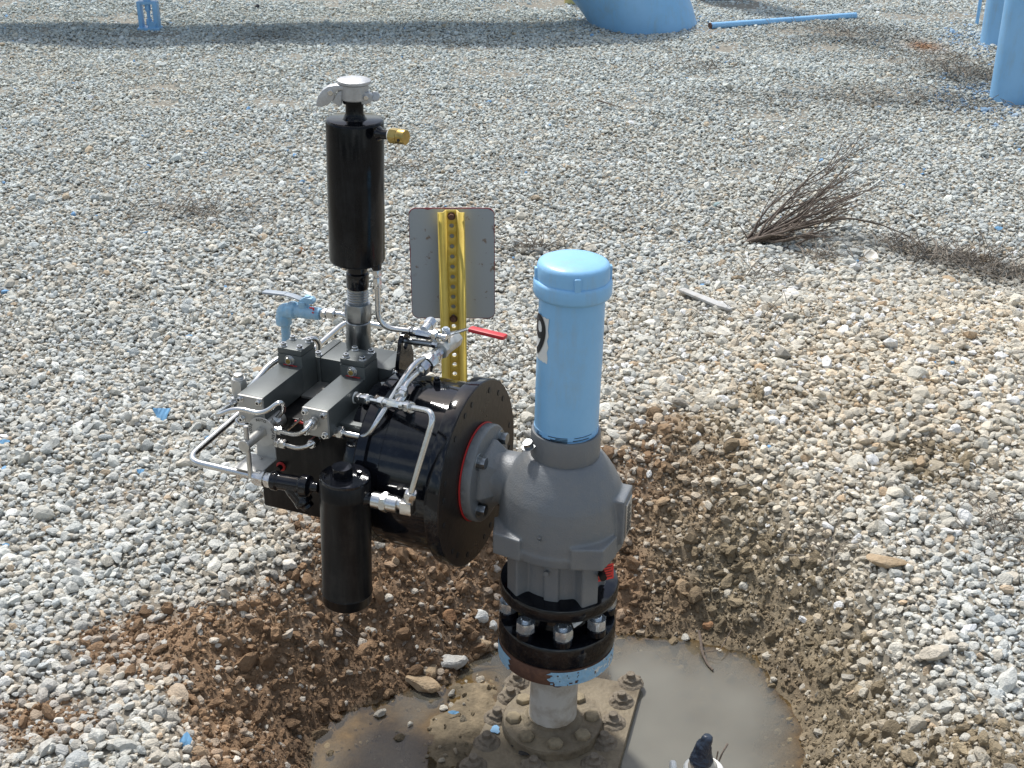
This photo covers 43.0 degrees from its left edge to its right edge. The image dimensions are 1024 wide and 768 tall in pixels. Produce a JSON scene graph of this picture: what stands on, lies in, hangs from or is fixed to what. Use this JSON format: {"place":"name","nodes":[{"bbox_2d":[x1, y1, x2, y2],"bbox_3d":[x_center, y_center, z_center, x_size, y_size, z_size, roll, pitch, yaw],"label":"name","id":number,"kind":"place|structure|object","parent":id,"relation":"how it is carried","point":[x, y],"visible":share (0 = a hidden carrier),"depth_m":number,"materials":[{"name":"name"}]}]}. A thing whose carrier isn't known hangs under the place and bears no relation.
{"place":"outdoors","nodes":[
{"label":"outdoors","id":0,"kind":"place"},
{"bbox_2d":[0,0,1023,245],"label":"distant gravel","id":1,"kind":"structure","parent":0,"point":[236,14],"depth_m":6.23,"materials":[{"name":"grey gravel"}]},
{"bbox_2d":[0,0,1023,767],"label":"ground","id":2,"kind":"structure","parent":0,"point":[398,716],"depth_m":3.00,"materials":[{"name":"grey gravel"}]},
{"bbox_2d":[0,439,9,443],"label":"paint flake","id":3,"kind":"object","parent":2,"relation":"on","point":[2,441],"visible":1,"depth_m":3.29,"materials":[{"name":"blue paint"}]},
{"bbox_2d":[23,604,34,612],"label":"rock","id":4,"kind":"object","parent":2,"relation":"on","point":[29,608],"visible":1,"depth_m":2.66,"materials":[{"name":"white stone"}]},
{"bbox_2d":[66,562,81,568],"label":"rock","id":5,"kind":"object","parent":2,"relation":"on","point":[77,564],"visible":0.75,"depth_m":2.80,"materials":[{"name":"white stone"}]},
{"bbox_2d":[142,684,154,693],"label":"rock","id":6,"kind":"object","parent":2,"relation":"on","point":[150,687],"visible":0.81,"depth_m":2.45,"materials":[{"name":"beige stone"}]},
{"bbox_2d":[136,0,162,30],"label":"valve yoke","id":7,"kind":"object","parent":2,"relation":"on","point":[156,25],"visible":1,"depth_m":8.22,"materials":[{"name":"blue paint"}]},
{"bbox_2d":[152,408,170,420],"bbox_3d":[-0.919,0.078,3.419,0.039,0.034,0.035,20,32,35],"label":"paint flake","id":8,"kind":"object","parent":2,"relation":"on","point":[161,414],"visible":1,"depth_m":3.42,"materials":[{"name":"blue paint"}]},
{"bbox_2d":[179,556,190,563],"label":"rock","id":9,"kind":"object","parent":2,"relation":"on","point":[184,560],"visible":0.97,"depth_m":2.83,"materials":[{"name":"white stone"}]},
{"bbox_2d":[179,732,191,746],"bbox_3d":[-0.582,0.638,2.321,0.020,0.021,0.022,-23,34,-39],"label":"paint flake","id":10,"kind":"object","parent":2,"relation":"on","point":[186,739],"visible":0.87,"depth_m":2.32,"materials":[{"name":"blue paint"}]},
{"bbox_2d":[299,594,351,635],"bbox_3d":[-0.405,0.499,2.823,0.131,0.079,0.010,10,28,20],"label":"stick","id":11,"kind":"object","parent":2,"relation":"on","point":[301,595],"visible":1,"depth_m":2.82,"materials":[{"name":"brown wood"}]},
{"bbox_2d":[400,721,411,751],"bbox_3d":[-0.218,0.724,2.670,0.006,0.006,0.088,4,26,8],"label":"stick","id":12,"kind":"object","parent":2,"relation":"on","point":[408,728],"visible":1,"depth_m":2.66,"materials":[{"name":"brown wood"}]},
{"bbox_2d":[189,75,643,767],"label":"valve actuator","id":13,"kind":"object","parent":2,"relation":"on","point":[359,441],"visible":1,"depth_m":2.40,"materials":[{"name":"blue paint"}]},
{"bbox_2d":[490,725,499,733],"bbox_3d":[-0.035,0.704,2.651,0.020,0.001,0.026,0,26,0],"label":"paint flake","id":14,"kind":"object","parent":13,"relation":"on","point":[495,729],"visible":0.97,"depth_m":2.65,"materials":[{"name":"blue paint"}]},
{"bbox_2d":[405,675,440,692],"bbox_3d":[-0.191,0.646,2.797,0.090,0.031,0.038,16,30,30],"label":"rock","id":15,"kind":"object","parent":2,"relation":"on","point":[422,683],"visible":1,"depth_m":2.78,"materials":[{"name":"beige stone"}]},
{"bbox_2d":[424,664,436,678],"bbox_3d":[-0.181,0.624,2.826,0.036,0.022,0.042,0,26,0],"label":"rock","id":16,"kind":"object","parent":2,"relation":"on","point":[432,669],"visible":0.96,"depth_m":2.81,"materials":[{"name":"beige stone"}]},
{"bbox_2d":[442,609,456,621],"bbox_3d":[-0.142,0.521,2.913,0.034,0.033,0.035,-14,29,-26],"label":"rock","id":17,"kind":"object","parent":2,"relation":"on","point":[448,614],"visible":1,"depth_m":2.90,"materials":[{"name":"brown stone"}]},
{"bbox_2d":[408,208,494,381],"bbox_3d":[-0.134,0.021,3.064,0.191,0.902,0.026,0,26,0],"label":"sign post","id":18,"kind":"object","parent":2,"relation":"on","point":[452,260],"visible":0.64,"depth_m":2.93,"materials":[{"name":"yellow metal"}]},
{"bbox_2d":[448,710,458,713],"bbox_3d":[-0.121,0.682,2.701,0.024,0.006,0.006,0,26,0],"label":"paint flake","id":19,"kind":"object","parent":2,"relation":"on","point":[453,712],"visible":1,"depth_m":2.70,"materials":[{"name":"blue paint"}]},
{"bbox_2d":[441,654,468,669],"bbox_3d":[-0.129,0.616,2.856,0.069,0.034,0.039,0,26,0],"label":"rock","id":20,"kind":"object","parent":2,"relation":"on","point":[456,662],"visible":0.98,"depth_m":2.84,"materials":[{"name":"white stone"}]},
{"bbox_2d":[474,609,488,622],"bbox_3d":[-0.071,0.533,2.946,0.037,0.047,0.033,0,26,0],"label":"rock","id":21,"kind":"object","parent":2,"relation":"on","point":[482,616],"visible":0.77,"depth_m":2.93,"materials":[{"name":"white stone"}]},
{"bbox_2d":[476,639,491,650],"bbox_3d":[-0.068,0.582,2.910,0.042,0.026,0.029,20,32,35],"label":"rock","id":22,"kind":"object","parent":2,"relation":"on","point":[488,643],"visible":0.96,"depth_m":2.90,"materials":[{"name":"beige stone"}]},
{"bbox_2d":[471,667,499,669],"bbox_3d":[-0.058,0.627,2.865,0.063,0.007,0.007,0,26,0],"label":"stick","id":23,"kind":"object","parent":2,"relation":"on","point":[478,668],"visible":1,"depth_m":2.86,"materials":[{"name":"grey wood"}]},
{"bbox_2d":[489,620,496,630],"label":"rock","id":24,"kind":"object","parent":2,"relation":"on","point":[493,624],"visible":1,"depth_m":2.93,"materials":[{"name":"white stone"}]},
{"bbox_2d":[0,274,1023,767],"bbox_3d":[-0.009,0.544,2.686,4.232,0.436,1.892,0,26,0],"label":"gravel","id":25,"kind":"structure","parent":2,"relation":"on","point":[894,491],"depth_m":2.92,"materials":[{"name":"grey gravel"}]},
{"bbox_2d":[0,380,1023,767],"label":"clay clods","id":26,"kind":"object","parent":2,"relation":"on","point":[890,728],"visible":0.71,"depth_m":2.80,"materials":[{"name":"soil soil"}]},
{"bbox_2d":[0,427,1023,767],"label":"soil crumbs","id":27,"kind":"object","parent":2,"relation":"on","point":[308,627],"visible":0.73,"depth_m":2.79,"materials":[{"name":"soil"}]},
{"bbox_2d":[107,15,1023,560],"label":"dead weeds","id":28,"kind":"object","parent":2,"relation":"on","point":[971,257],"visible":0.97,"depth_m":4.45,"materials":[{"name":"brown plant"}]},
{"bbox_2d":[564,0,574,3],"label":"yellow post","id":29,"kind":"object","parent":2,"relation":"on","point":[569,1],"visible":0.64,"depth_m":9.03,"materials":[{"name":"paint"}]},
{"bbox_2d":[597,99,622,107],"bbox_3d":[0.480,-1.372,6.363,0.008,0.012,0.179,-21,33,-36],"label":"stick","id":30,"kind":"object","parent":2,"relation":"on","point":[608,103],"visible":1,"depth_m":6.37,"materials":[{"name":"beige wood"}]},
{"bbox_2d":[572,0,696,34],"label":"bent pipe","id":31,"kind":"object","parent":2,"relation":"on","point":[644,17],"visible":0.33,"depth_m":8.10,"materials":[{"name":"blue metal"}]},
{"bbox_2d":[645,638,690,642],"bbox_3d":[0.366,0.584,2.949,0.127,0.008,0.008,2,26,3],"label":"stick","id":32,"kind":"object","parent":2,"relation":"on","point":[654,640],"visible":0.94,"depth_m":2.95,"materials":[{"name":"grey wood"}]},
{"bbox_2d":[608,647,775,767],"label":"water","id":33,"kind":"structure","parent":2,"relation":"on","point":[683,706],"depth_m":2.73,"materials":[{"name":"grey liquid"}]},
{"bbox_2d":[698,627,732,670],"bbox_3d":[0.439,0.583,2.908,0.070,0.029,0.134,12,29,23],"label":"stick","id":34,"kind":"object","parent":33,"relation":"on","point":[702,651],"visible":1,"depth_m":2.90,"materials":[{"name":"grey wood"}]},
{"bbox_2d":[716,743,727,761],"bbox_3d":[0.376,0.678,2.344,0.013,0.060,0.032,17,31,31],"label":"stick","id":35,"kind":"object","parent":33,"relation":"in","point":[725,747],"visible":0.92,"depth_m":2.33,"materials":[{"name":"grey wood"}]},
{"bbox_2d":[669,733,722,767],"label":"capped pipe","id":36,"kind":"object","parent":2,"relation":"on","point":[701,756],"visible":1,"depth_m":2.29,"materials":[{"name":"blue plastic"}]},
{"bbox_2d":[702,621,713,629],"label":"rock","id":37,"kind":"object","parent":2,"relation":"on","point":[707,625],"visible":1,"depth_m":2.95,"materials":[{"name":"brown stone"}]},
{"bbox_2d":[728,438,749,446],"bbox_3d":[0.563,0.142,3.211,0.058,0.011,0.044,9,27,17],"label":"rock","id":38,"kind":"object","parent":2,"relation":"on","point":[742,442],"visible":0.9,"depth_m":3.20,"materials":[{"name":"beige stone"}]},
{"bbox_2d":[708,12,857,28],"bbox_3d":[1.748,-2.334,8.351,1.072,0.041,0.041,-9,27,-18],"label":"lying pipe","id":39,"kind":"object","parent":2,"relation":"on","point":[726,24],"visible":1,"depth_m":8.32,"materials":[{"name":"blue paint"}]},
{"bbox_2d":[707,99,914,248],"bbox_3d":[1.102,-0.682,4.524,0.778,0.454,0.420,-13,29,-25],"label":"dead bush","id":40,"kind":"object","parent":2,"relation":"on","point":[776,231],"visible":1,"depth_m":4.57,"materials":[{"name":"brown plant"}]},
{"bbox_2d":[864,250,878,260],"bbox_3d":[1.215,-0.433,4.395,0.051,0.025,0.057,0,26,0],"label":"shell","id":41,"kind":"object","parent":2,"relation":"on","point":[871,255],"visible":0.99,"depth_m":4.40},
{"bbox_2d":[877,498,886,504],"bbox_3d":[0.848,0.272,2.984,0.026,0.014,0.024,0,26,0],"label":"shell","id":42,"kind":"object","parent":2,"relation":"on","point":[883,501],"visible":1,"depth_m":2.98},
{"bbox_2d":[866,553,909,568],"bbox_3d":[0.806,0.381,2.788,0.092,0.021,0.042,11,28,22],"label":"rock","id":43,"kind":"object","parent":2,"relation":"on","point":[886,562],"visible":1,"depth_m":2.78,"materials":[{"name":"beige stone"}]},
{"bbox_2d":[915,455,925,467],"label":"rock","id":44,"kind":"object","parent":2,"relation":"on","point":[920,460],"visible":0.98,"depth_m":3.09,"materials":[{"name":"beige stone"}]},
{"bbox_2d":[942,275,956,283],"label":"rock","id":45,"kind":"object","parent":2,"relation":"on","point":[952,279],"visible":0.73,"depth_m":4.14,"materials":[{"name":"beige stone"}]},
{"bbox_2d":[975,0,981,24],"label":"thin post","id":46,"kind":"object","parent":2,"relation":"on","point":[978,12],"depth_m":8.26,"materials":[{"name":"blue metal"}]},
{"bbox_2d":[979,486,988,493],"bbox_3d":[1.093,0.246,3.011,0.023,0.011,0.025,0,26,0],"label":"shell","id":47,"kind":"object","parent":2,"relation":"on","point":[984,492],"visible":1,"depth_m":3.01},
{"bbox_2d":[980,0,1004,44],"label":"upright pipe","id":48,"kind":"object","parent":2,"relation":"on","point":[992,19],"depth_m":7.70,"materials":[{"name":"blue metal"}]},
{"bbox_2d":[989,0,1023,104],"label":"upright pipe","id":49,"kind":"object","parent":2,"relation":"on","point":[1007,83],"depth_m":6.41,"materials":[{"name":"blue metal"}]},
{"bbox_2d":[0,233,1023,409],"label":"gravel","id":50,"kind":"structure","parent":0,"point":[932,352],"depth_m":3.97,"materials":[{"name":"grey gravel"}]},
{"bbox_2d":[678,288,731,310],"bbox_3d":[0.587,-0.257,3.949,0.030,0.032,0.252,-14,29,-26],"label":"wood piece","id":51,"kind":"object","parent":50,"relation":"on","point":[706,299],"visible":1,"depth_m":3.94,"materials":[{"name":"white wood"}]},
{"bbox_2d":[511,745,528,754],"bbox_3d":[0.041,0.728,2.594,0.087,0.007,0.037,0,26,0],"label":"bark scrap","id":52,"kind":"object","parent":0,"point":[522,753],"visible":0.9,"depth_m":2.58,"materials":[{"name":"brown wood"}]}
]}

